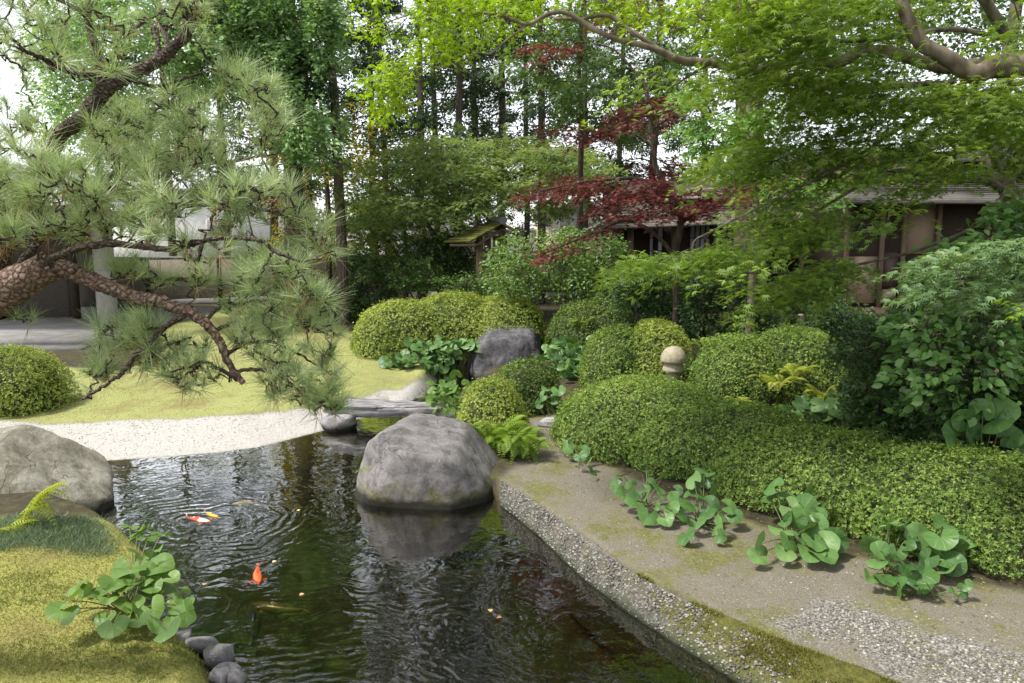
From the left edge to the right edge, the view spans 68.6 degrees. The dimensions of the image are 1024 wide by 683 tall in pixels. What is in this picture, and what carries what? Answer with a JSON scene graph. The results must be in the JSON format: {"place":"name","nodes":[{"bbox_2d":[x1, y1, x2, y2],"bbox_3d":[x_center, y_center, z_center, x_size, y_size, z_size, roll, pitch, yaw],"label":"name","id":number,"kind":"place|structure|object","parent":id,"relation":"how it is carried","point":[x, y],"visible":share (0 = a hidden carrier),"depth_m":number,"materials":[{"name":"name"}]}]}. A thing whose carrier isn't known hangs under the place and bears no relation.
{"place":"outdoors","nodes":[
{"label":"outdoors","id":0,"kind":"place"},
{"bbox_2d":[0,303,428,425],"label":"grass","id":1,"kind":"structure","parent":0,"point":[209,386],"depth_m":11.11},
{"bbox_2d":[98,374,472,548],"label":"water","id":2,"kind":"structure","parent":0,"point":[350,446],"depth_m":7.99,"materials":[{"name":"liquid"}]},
{"bbox_2d":[185,636,218,655],"bbox_3d":[-1.788,1.767,4.334,0.206,0.129,0.129,0,8,0],"label":"edging stone","id":3,"kind":"object","parent":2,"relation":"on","point":[199,645],"visible":0.73,"depth_m":4.29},
{"bbox_2d":[203,643,234,670],"bbox_3d":[-1.638,1.787,4.203,0.168,0.213,0.132,-3,8,-21],"label":"edging stone","id":4,"kind":"object","parent":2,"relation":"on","point":[215,654],"visible":0.68,"depth_m":4.16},
{"bbox_2d":[235,606,269,655],"bbox_3d":[-1.665,1.813,4.740,0.207,0.122,0.630,-1,8,-7],"label":"koi","id":5,"kind":"object","parent":2,"relation":"in","point":[253,619],"visible":1,"depth_m":4.75,"materials":[{"name":"black"}]},
{"bbox_2d":[252,601,310,613],"bbox_3d":[-1.538,1.769,5.010,0.441,0.085,0.145,1,8,4],"label":"koi","id":6,"kind":"object","parent":2,"relation":"in","point":[272,607],"visible":1,"depth_m":4.98,"materials":[{"name":"brown"}]},
{"bbox_2d":[0,241,1023,682],"bbox_3d":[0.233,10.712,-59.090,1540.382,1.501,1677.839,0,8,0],"label":"ground","id":7,"kind":"structure","parent":0,"point":[374,619],"depth_m":5.96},
{"bbox_2d":[0,340,83,416],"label":"azalea bush","id":8,"kind":"object","parent":7,"relation":"on","point":[31,384],"visible":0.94,"depth_m":9.69,"materials":[{"name":"green plant"}]},
{"bbox_2d":[13,482,74,528],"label":"fern","id":9,"kind":"object","parent":7,"relation":"on","point":[34,505],"visible":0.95,"depth_m":5.59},
{"bbox_2d":[0,424,113,522],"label":"boulder","id":10,"kind":"object","parent":7,"relation":"on","point":[35,458],"visible":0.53,"depth_m":6.74,"materials":[{"name":"stone"}]},
{"bbox_2d":[0,509,129,562],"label":"ground cover","id":11,"kind":"object","parent":7,"relation":"on","point":[73,533],"visible":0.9,"depth_m":5.42,"materials":[{"name":"green plant"}]},
{"bbox_2d":[0,521,210,682],"bbox_3d":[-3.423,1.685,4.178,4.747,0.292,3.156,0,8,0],"label":"moss","id":12,"kind":"object","parent":7,"relation":"on","point":[35,637],"visible":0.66,"depth_m":4.27,"materials":[{"name":"plant"}]},
{"bbox_2d":[0,163,234,350],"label":"entrance hall","id":13,"kind":"structure","parent":7,"relation":"on","point":[60,299],"depth_m":17.80,"materials":[{"name":"concrete"}]},
{"bbox_2d":[45,523,196,642],"bbox_3d":[-2.339,1.486,4.454,0.720,0.363,1.923,-5,9,-30],"label":"leopard plant","id":14,"kind":"object","parent":7,"relation":"on","point":[123,576],"visible":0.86,"depth_m":4.29,"materials":[{"name":"green plant"}]},
{"bbox_2d":[94,583,190,633],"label":"leopard plant","id":15,"kind":"object","parent":7,"relation":"on","point":[155,626],"visible":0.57,"depth_m":4.20,"materials":[{"name":"green plant"}]},
{"bbox_2d":[109,1,219,255],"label":"conifer","id":16,"kind":"object","parent":7,"relation":"on","point":[169,173],"visible":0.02,"depth_m":23.99,"materials":[{"name":"green plant"}]},
{"bbox_2d":[0,0,363,431],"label":"black pine","id":17,"kind":"object","parent":7,"relation":"on","point":[31,272],"visible":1,"depth_m":3.28,"materials":[{"name":"green plant"}]},
{"bbox_2d":[5,0,359,325],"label":"vine hung tree","id":18,"kind":"object","parent":7,"relation":"on","point":[286,31],"visible":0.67,"depth_m":15.08,"materials":[{"name":"green plant"}]},
{"bbox_2d":[155,1,260,255],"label":"conifer","id":19,"kind":"object","parent":7,"relation":"on","point":[232,141],"visible":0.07,"depth_m":26.20,"materials":[{"name":"green plant"}]},
{"bbox_2d":[0,378,427,455],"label":"gravel","id":20,"kind":"structure","parent":7,"relation":"on","point":[235,419],"depth_m":9.04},
{"bbox_2d":[107,187,321,256],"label":"neighbour house","id":21,"kind":"structure","parent":7,"relation":"on","point":[202,218],"depth_m":41.54,"materials":[{"name":"white paint"}]},
{"bbox_2d":[208,662,242,682],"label":"edging stone","id":22,"kind":"object","parent":7,"relation":"on","point":[219,672],"visible":0.8,"depth_m":4.00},
{"bbox_2d":[116,254,395,305],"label":"garden wall","id":23,"kind":"structure","parent":7,"relation":"on","point":[138,285],"depth_m":22.46,"materials":[{"name":"grey paint"}]},
{"bbox_2d":[198,26,332,303],"bbox_3d":[-6.930,-8.971,20.916,3.377,16.530,3.394,1,8,6],"label":"conifer","id":24,"kind":"object","parent":7,"relation":"on","point":[245,153],"visible":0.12,"depth_m":21.39,"materials":[{"name":"green plant"}]},
{"bbox_2d":[213,272,324,313],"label":"leafy shrub","id":25,"kind":"object","parent":7,"relation":"on","point":[274,288],"visible":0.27,"depth_m":19.68,"materials":[{"name":"green plant"}]},
{"bbox_2d":[260,1,363,253],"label":"conifer","id":26,"kind":"object","parent":7,"relation":"on","point":[344,164],"visible":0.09,"depth_m":25.44,"materials":[{"name":"green plant"}]},
{"bbox_2d":[260,0,382,324],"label":"conifer","id":27,"kind":"object","parent":7,"relation":"on","point":[333,88],"visible":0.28,"depth_m":16.76,"materials":[{"name":"green plant"}]},
{"bbox_2d":[246,98,408,299],"bbox_3d":[-5.209,-4.149,21.105,5.093,6.706,4.318,0,8,0],"label":"yellowing tree","id":28,"kind":"object","parent":7,"relation":"on","point":[326,185],"visible":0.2,"depth_m":20.40,"materials":[{"name":"green plant"}]},
{"bbox_2d":[320,414,356,431],"bbox_3d":[-2.211,1.054,9.565,0.462,0.308,0.424,0,8,0],"label":"support stone","id":29,"kind":"object","parent":7,"relation":"on","point":[350,421],"visible":0.67,"depth_m":9.42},
{"bbox_2d":[328,397,452,417],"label":"stone bridge","id":30,"kind":"structure","parent":29,"relation":"on","point":[369,408],"depth_m":9.50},
{"bbox_2d":[316,296,370,322],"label":"evergreen bush","id":31,"kind":"object","parent":7,"relation":"on","point":[356,308],"visible":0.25,"depth_m":17.61,"materials":[{"name":"green plant"}]},
{"bbox_2d":[333,248,407,308],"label":"leafy shrub","id":32,"kind":"object","parent":7,"relation":"on","point":[362,269],"visible":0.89,"depth_m":17.67,"materials":[{"name":"green plant"}]},
{"bbox_2d":[327,0,416,253],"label":"conifer","id":33,"kind":"object","parent":7,"relation":"on","point":[345,89],"visible":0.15,"depth_m":26.04,"materials":[{"name":"green plant"}]},
{"bbox_2d":[339,0,410,300],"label":"conifer","id":34,"kind":"object","parent":7,"relation":"on","point":[358,62],"visible":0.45,"depth_m":21.79,"materials":[{"name":"green plant"}]},
{"bbox_2d":[377,352,420,368],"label":"leopard plant","id":35,"kind":"object","parent":7,"relation":"on","point":[386,361],"visible":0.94,"depth_m":12.65,"materials":[{"name":"green plant"}]},
{"bbox_2d":[325,190,483,299],"bbox_3d":[-2.821,-2.290,19.553,4.522,3.446,3.492,0,8,0],"label":"green maple","id":36,"kind":"object","parent":7,"relation":"on","point":[393,251],"visible":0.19,"depth_m":19.06,"materials":[{"name":"green plant"}]},
{"bbox_2d":[356,0,466,299],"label":"conifer","id":37,"kind":"object","parent":7,"relation":"on","point":[419,94],"visible":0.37,"depth_m":20.66,"materials":[{"name":"green plant"}]},
{"bbox_2d":[384,253,451,298],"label":"leafy shrub","id":38,"kind":"object","parent":7,"relation":"on","point":[417,279],"visible":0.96,"depth_m":16.13,"materials":[{"name":"green plant"}]},
{"bbox_2d":[350,412,499,567],"bbox_3d":[-0.769,1.539,7.309,1.534,1.558,1.212,0,8,0],"label":"boulder","id":39,"kind":"object","parent":7,"relation":"on","point":[424,491],"visible":0.88,"depth_m":6.82,"materials":[{"name":"stone"}]},
{"bbox_2d":[400,338,456,372],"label":"leopard plant","id":40,"kind":"object","parent":7,"relation":"on","point":[428,343],"visible":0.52,"depth_m":12.77,"materials":[{"name":"green plant"}]},
{"bbox_2d":[403,346,462,369],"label":"leopard plant","id":41,"kind":"object","parent":7,"relation":"on","point":[433,358],"visible":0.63,"depth_m":12.67,"materials":[{"name":"green plant"}]},
{"bbox_2d":[410,349,461,381],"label":"leopard plant","id":42,"kind":"object","parent":7,"relation":"on","point":[437,368],"visible":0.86,"depth_m":12.65,"materials":[{"name":"green plant"}]},
{"bbox_2d":[386,4,486,253],"bbox_3d":[-3.038,-10.442,28.105,4.675,17.664,4.253,-7,10,-40],"label":"conifer","id":43,"kind":"object","parent":7,"relation":"on","point":[434,96],"visible":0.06,"depth_m":27.93,"materials":[{"name":"green plant"}]},
{"bbox_2d":[395,226,484,299],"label":"leafy shrub","id":44,"kind":"object","parent":7,"relation":"on","point":[426,253],"visible":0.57,"depth_m":17.75,"materials":[{"name":"green plant"}]},
{"bbox_2d":[425,383,464,418],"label":"leopard plant","id":45,"kind":"object","parent":7,"relation":"on","point":[453,387],"visible":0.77,"depth_m":9.24,"materials":[{"name":"green plant"}]},
{"bbox_2d":[348,289,545,369],"bbox_3d":[-1.139,0.057,14.325,3.769,2.128,2.670,0,8,0],"label":"azalea bush","id":46,"kind":"object","parent":7,"relation":"on","point":[387,328],"visible":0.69,"depth_m":13.47,"materials":[{"name":"green plant"}]},
{"bbox_2d":[428,370,474,403],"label":"leopard plant","id":47,"kind":"object","parent":7,"relation":"on","point":[442,383],"visible":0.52,"depth_m":9.90,"materials":[{"name":"green plant"}]},
{"bbox_2d":[394,0,520,291],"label":"conifer","id":48,"kind":"object","parent":7,"relation":"on","point":[459,105],"visible":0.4,"depth_m":21.13,"materials":[{"name":"green plant"}]},
{"bbox_2d":[407,1,523,293],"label":"conifer","id":49,"kind":"object","parent":7,"relation":"on","point":[480,221],"visible":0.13,"depth_m":24.08,"materials":[{"name":"green plant"}]},
{"bbox_2d":[437,269,513,305],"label":"leafy shrub","id":50,"kind":"object","parent":7,"relation":"on","point":[476,285],"visible":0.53,"depth_m":15.20,"materials":[{"name":"green plant"}]},
{"bbox_2d":[325,123,627,298],"bbox_3d":[-0.837,-2.789,17.637,7.099,4.953,5.073,0,8,0],"label":"green maple","id":51,"kind":"object","parent":7,"relation":"on","point":[469,170],"visible":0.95,"depth_m":16.35,"materials":[{"name":"green plant"}]},
{"bbox_2d":[444,216,520,303],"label":"garden gate","id":52,"kind":"structure","parent":7,"relation":"on","point":[498,224],"depth_m":16.30,"materials":[{"name":"brown wood"}]},
{"bbox_2d":[454,373,533,446],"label":"azalea bush","id":53,"kind":"object","parent":7,"relation":"on","point":[489,401],"visible":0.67,"depth_m":8.21,"materials":[{"name":"green plant"}]},
{"bbox_2d":[467,414,530,458],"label":"fern","id":54,"kind":"object","parent":7,"relation":"on","point":[513,422],"visible":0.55,"depth_m":7.87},
{"bbox_2d":[395,256,602,296],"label":"garden wall","id":55,"kind":"structure","parent":7,"relation":"on","point":[554,286],"depth_m":25.12,"materials":[{"name":"grey paint"}]},
{"bbox_2d":[444,3,554,256],"bbox_3d":[-0.407,-9.083,22.782,3.485,16.350,3.349,-2,8,-12],"label":"conifer","id":56,"kind":"object","parent":7,"relation":"on","point":[503,118],"visible":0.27,"depth_m":22.97,"materials":[{"name":"green plant"}]},
{"bbox_2d":[467,323,543,380],"bbox_3d":[-0.125,0.559,13.366,1.431,1.781,1.429,0,8,0],"label":"boulder","id":57,"kind":"object","parent":7,"relation":"on","point":[502,346],"visible":0.48,"depth_m":12.80,"materials":[{"name":"stone"}]},
{"bbox_2d":[476,421,550,457],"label":"fern","id":58,"kind":"object","parent":7,"relation":"on","point":[525,438],"visible":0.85,"depth_m":7.62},
{"bbox_2d":[477,11,562,254],"bbox_3d":[0.258,-9.308,27.904,3.698,15.360,4.065,-4,9,-25],"label":"conifer","id":59,"kind":"object","parent":7,"relation":"on","point":[526,127],"visible":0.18,"depth_m":28.04,"materials":[{"name":"green plant"}]},
{"bbox_2d":[501,436,552,463],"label":"fern","id":60,"kind":"object","parent":7,"relation":"on","point":[522,452],"visible":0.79,"depth_m":7.56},
{"bbox_2d":[493,352,562,415],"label":"azalea bush","id":61,"kind":"object","parent":7,"relation":"on","point":[529,378],"visible":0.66,"depth_m":9.57,"materials":[{"name":"green plant"}]},
{"bbox_2d":[486,0,583,303],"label":"conifer","id":62,"kind":"object","parent":7,"relation":"on","point":[542,118],"visible":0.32,"depth_m":21.53,"materials":[{"name":"green plant"}]},
{"bbox_2d":[535,385,565,416],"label":"leopard plant","id":63,"kind":"object","parent":7,"relation":"on","point":[557,393],"visible":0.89,"depth_m":9.18,"materials":[{"name":"green plant"}]},
{"bbox_2d":[478,221,654,315],"bbox_3d":[1.124,-1.077,14.380,3.522,2.482,2.125,0,8,0],"label":"leafy shrub","id":64,"kind":"object","parent":7,"relation":"on","point":[516,286],"visible":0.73,"depth_m":13.90,"materials":[{"name":"green plant"}]},
{"bbox_2d":[531,205,602,255],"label":"neighbour house","id":65,"kind":"structure","parent":7,"relation":"on","point":[555,226],"depth_m":35.56,"materials":[{"name":"beige"}]},
{"bbox_2d":[562,439,596,475],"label":"leopard plant","id":66,"kind":"object","parent":7,"relation":"on","point":[584,453],"visible":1,"depth_m":7.41,"materials":[{"name":"green plant"}]},
{"bbox_2d":[519,0,643,298],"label":"conifer","id":67,"kind":"object","parent":7,"relation":"on","point":[585,223],"visible":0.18,"depth_m":20.67,"materials":[{"name":"green plant"}]},
{"bbox_2d":[541,296,643,361],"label":"azalea bush","id":68,"kind":"object","parent":7,"relation":"on","point":[562,327],"visible":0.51,"depth_m":13.04,"materials":[{"name":"green plant"}]},
{"bbox_2d":[485,0,700,299],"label":"broad tree","id":69,"kind":"object","parent":7,"relation":"on","point":[576,85],"visible":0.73,"depth_m":12.27,"materials":[{"name":"green plant"}]},
{"bbox_2d":[575,319,643,389],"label":"azalea bush","id":70,"kind":"object","parent":7,"relation":"on","point":[611,351],"visible":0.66,"depth_m":10.66,"materials":[{"name":"green plant"}]},
{"bbox_2d":[569,0,668,231],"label":"conifer","id":71,"kind":"object","parent":7,"relation":"on","point":[619,153],"visible":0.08,"depth_m":26.05,"materials":[{"name":"green plant"}]},
{"bbox_2d":[610,455,686,526],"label":"leopard plant","id":72,"kind":"object","parent":7,"relation":"on","point":[671,508],"visible":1,"depth_m":6.06,"materials":[{"name":"green plant"}]},
{"bbox_2d":[603,273,705,332],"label":"evergreen shrub","id":73,"kind":"object","parent":7,"relation":"on","point":[654,301],"visible":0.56,"depth_m":12.13,"materials":[{"name":"green plant"}]},
{"bbox_2d":[590,0,721,180],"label":"conifer","id":74,"kind":"object","parent":7,"relation":"on","point":[676,143],"visible":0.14,"depth_m":24.10,"materials":[{"name":"green plant"}]},
{"bbox_2d":[506,0,806,338],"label":"red maple","id":75,"kind":"object","parent":7,"relation":"on","point":[656,188],"visible":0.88,"depth_m":11.00,"materials":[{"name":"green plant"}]},
{"bbox_2d":[627,316,693,384],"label":"azalea bush","id":76,"kind":"object","parent":7,"relation":"on","point":[657,340],"visible":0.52,"depth_m":10.48,"materials":[{"name":"green plant"}]},
{"bbox_2d":[660,346,686,385],"bbox_3d":[2.092,0.479,9.755,0.340,0.851,0.340,0,8,0],"label":"stone lantern","id":77,"kind":"object","parent":7,"relation":"on","point":[673,359],"visible":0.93,"depth_m":9.61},
{"bbox_2d":[343,0,1023,138],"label":"pale barked tree","id":78,"kind":"object","parent":7,"relation":"on","point":[949,61],"visible":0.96,"depth_m":5.65,"materials":[{"name":"green plant"}]},
{"bbox_2d":[500,480,886,682],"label":"pond kerb","id":79,"kind":"structure","parent":7,"relation":"on","point":[642,646],"depth_m":4.79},
{"bbox_2d":[500,480,828,682],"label":"gravel","id":80,"kind":"structure","parent":79,"relation":"on","point":[662,594],"depth_m":4.83,"materials":[{"name":"gravel"}]},
{"bbox_2d":[624,572,901,682],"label":"moss","id":81,"kind":"object","parent":79,"relation":"on","point":[783,660],"visible":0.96,"depth_m":4.05,"materials":[{"name":"plant"}]},
{"bbox_2d":[657,2,738,169],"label":"conifer","id":82,"kind":"object","parent":7,"relation":"on","point":[693,117],"visible":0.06,"depth_m":27.17,"materials":[{"name":"green plant"}]},
{"bbox_2d":[677,467,742,545],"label":"leopard plant","id":83,"kind":"object","parent":7,"relation":"on","point":[695,481],"visible":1,"depth_m":5.78,"materials":[{"name":"green plant"}]},
{"bbox_2d":[666,263,789,355],"bbox_3d":[3.359,-0.287,11.483,1.923,1.848,1.450,0,8,0],"label":"evergreen shrub","id":84,"kind":"object","parent":7,"relation":"on","point":[704,302],"visible":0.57,"depth_m":11.28,"materials":[{"name":"green plant"}]},
{"bbox_2d":[657,42,855,346],"bbox_3d":[3.385,-1.685,10.093,3.355,4.803,1.576,-4,9,-29],"label":"drooping tree","id":85,"kind":"object","parent":7,"relation":"on","point":[700,127],"visible":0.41,"depth_m":9.55,"materials":[{"name":"green plant"}]},
{"bbox_2d":[685,322,858,423],"bbox_3d":[3.268,0.839,9.508,2.233,2.223,1.782,0,8,0],"label":"azalea bush","id":86,"kind":"object","parent":7,"relation":"on","point":[728,366],"visible":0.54,"depth_m":8.99,"materials":[{"name":"green plant"}]},
{"bbox_2d":[746,374,807,392],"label":"fern","id":87,"kind":"object","parent":7,"relation":"on","point":[771,380],"visible":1,"depth_m":8.59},
{"bbox_2d":[543,368,1023,578],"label":"azalea hedge","id":88,"kind":"object","parent":7,"relation":"on","point":[746,453],"visible":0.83,"depth_m":6.25,"materials":[{"name":"green plant"}]},
{"bbox_2d":[753,394,834,421],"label":"leopard plant","id":89,"kind":"object","parent":7,"relation":"on","point":[819,403],"visible":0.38,"depth_m":8.08,"materials":[{"name":"green plant"}]},
{"bbox_2d":[747,477,848,564],"bbox_3d":[2.102,1.311,5.449,0.639,0.392,1.140,3,8,23],"label":"leopard plant","id":90,"kind":"object","parent":7,"relation":"on","point":[800,514],"visible":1,"depth_m":5.30,"materials":[{"name":"green plant"}]},
{"bbox_2d":[580,0,1023,352],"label":"green maple","id":91,"kind":"object","parent":7,"relation":"on","point":[989,124],"visible":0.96,"depth_m":5.90,"materials":[{"name":"green plant"}]},
{"bbox_2d":[755,269,852,339],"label":"evergreen shrub","id":92,"kind":"object","parent":7,"relation":"on","point":[807,304],"visible":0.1,"depth_m":12.88,"materials":[{"name":"green plant"}]},
{"bbox_2d":[585,136,1023,323],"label":"tea house","id":93,"kind":"structure","parent":7,"relation":"on","point":[950,212],"depth_m":17.46,"materials":[{"name":"brown wood"}]},
{"bbox_2d":[882,252,899,286],"bbox_3d":[8.823,-1.676,17.502,0.378,0.794,0.035,0,8,0],"label":"sliding door","id":94,"kind":"structure","parent":93,"relation":"in","point":[888,265],"depth_m":17.48,"materials":[{"name":"brown wood"}]},
{"bbox_2d":[792,395,846,431],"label":"leopard plant","id":95,"kind":"object","parent":7,"relation":"on","point":[800,402],"visible":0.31,"depth_m":8.19,"materials":[{"name":"green plant"}]},
{"bbox_2d":[788,394,868,428],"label":"leopard plant","id":96,"kind":"object","parent":7,"relation":"on","point":[822,417],"visible":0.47,"depth_m":8.10,"materials":[{"name":"green plant"}]},
{"bbox_2d":[790,297,881,371],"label":"evergreen shrub","id":97,"kind":"object","parent":7,"relation":"on","point":[842,318],"visible":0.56,"depth_m":11.38,"materials":[{"name":"green plant"}]},
{"bbox_2d":[662,0,1023,334],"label":"broad tree","id":98,"kind":"object","parent":7,"relation":"on","point":[986,22],"visible":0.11,"depth_m":15.43,"materials":[{"name":"green plant"}]},
{"bbox_2d":[823,304,933,447],"bbox_3d":[3.676,0.401,7.507,1.182,1.705,2.161,5,9,31],"label":"lobed shrub","id":99,"kind":"object","parent":7,"relation":"on","point":[871,405],"visible":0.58,"depth_m":7.15,"materials":[{"name":"green plant"}]},
{"bbox_2d":[771,599,1023,682],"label":"gravel","id":100,"kind":"structure","parent":7,"relation":"on","point":[924,650],"depth_m":4.10,"materials":[{"name":"gravel"}]},
{"bbox_2d":[858,507,939,598],"bbox_3d":[2.586,1.382,5.061,0.468,0.338,1.014,3,8,23],"label":"leopard plant","id":101,"kind":"object","parent":7,"relation":"on","point":[885,552],"visible":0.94,"depth_m":4.89,"materials":[{"name":"green plant"}]},
{"bbox_2d":[917,579,972,599],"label":"leopard plant","id":102,"kind":"object","parent":7,"relation":"on","point":[965,589],"visible":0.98,"depth_m":4.59,"materials":[{"name":"green plant"}]},
{"bbox_2d":[870,189,1023,454],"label":"leaved shrub","id":103,"kind":"object","parent":7,"relation":"on","point":[991,352],"visible":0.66,"depth_m":6.28,"materials":[{"name":"green plant"}]},
{"bbox_2d":[918,514,976,576],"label":"leopard plant","id":104,"kind":"object","parent":7,"relation":"on","point":[953,542],"visible":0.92,"depth_m":4.93,"materials":[{"name":"green plant"}]},
{"bbox_2d":[872,237,1023,331],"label":"feathery maple","id":105,"kind":"object","parent":7,"relation":"on","point":[991,253],"visible":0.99,"depth_m":4.52,"materials":[{"name":"green plant"}]},
{"bbox_2d":[891,367,1023,460],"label":"lobed shrub","id":106,"kind":"object","parent":7,"relation":"on","point":[934,428],"visible":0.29,"depth_m":6.45,"materials":[{"name":"green plant"}]},
{"bbox_2d":[941,397,1023,467],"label":"leopard plant","id":107,"kind":"object","parent":7,"relation":"on","point":[1004,415],"visible":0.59,"depth_m":6.14,"materials":[{"name":"green plant"}]},
{"bbox_2d":[0,0,1023,240],"label":"sky","id":108,"kind":"structure","parent":0,"point":[11,75],"materials":[{"name":"white"}]},
{"bbox_2d":[534,415,1020,649],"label":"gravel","id":109,"kind":"structure","parent":0,"point":[955,639],"depth_m":4.88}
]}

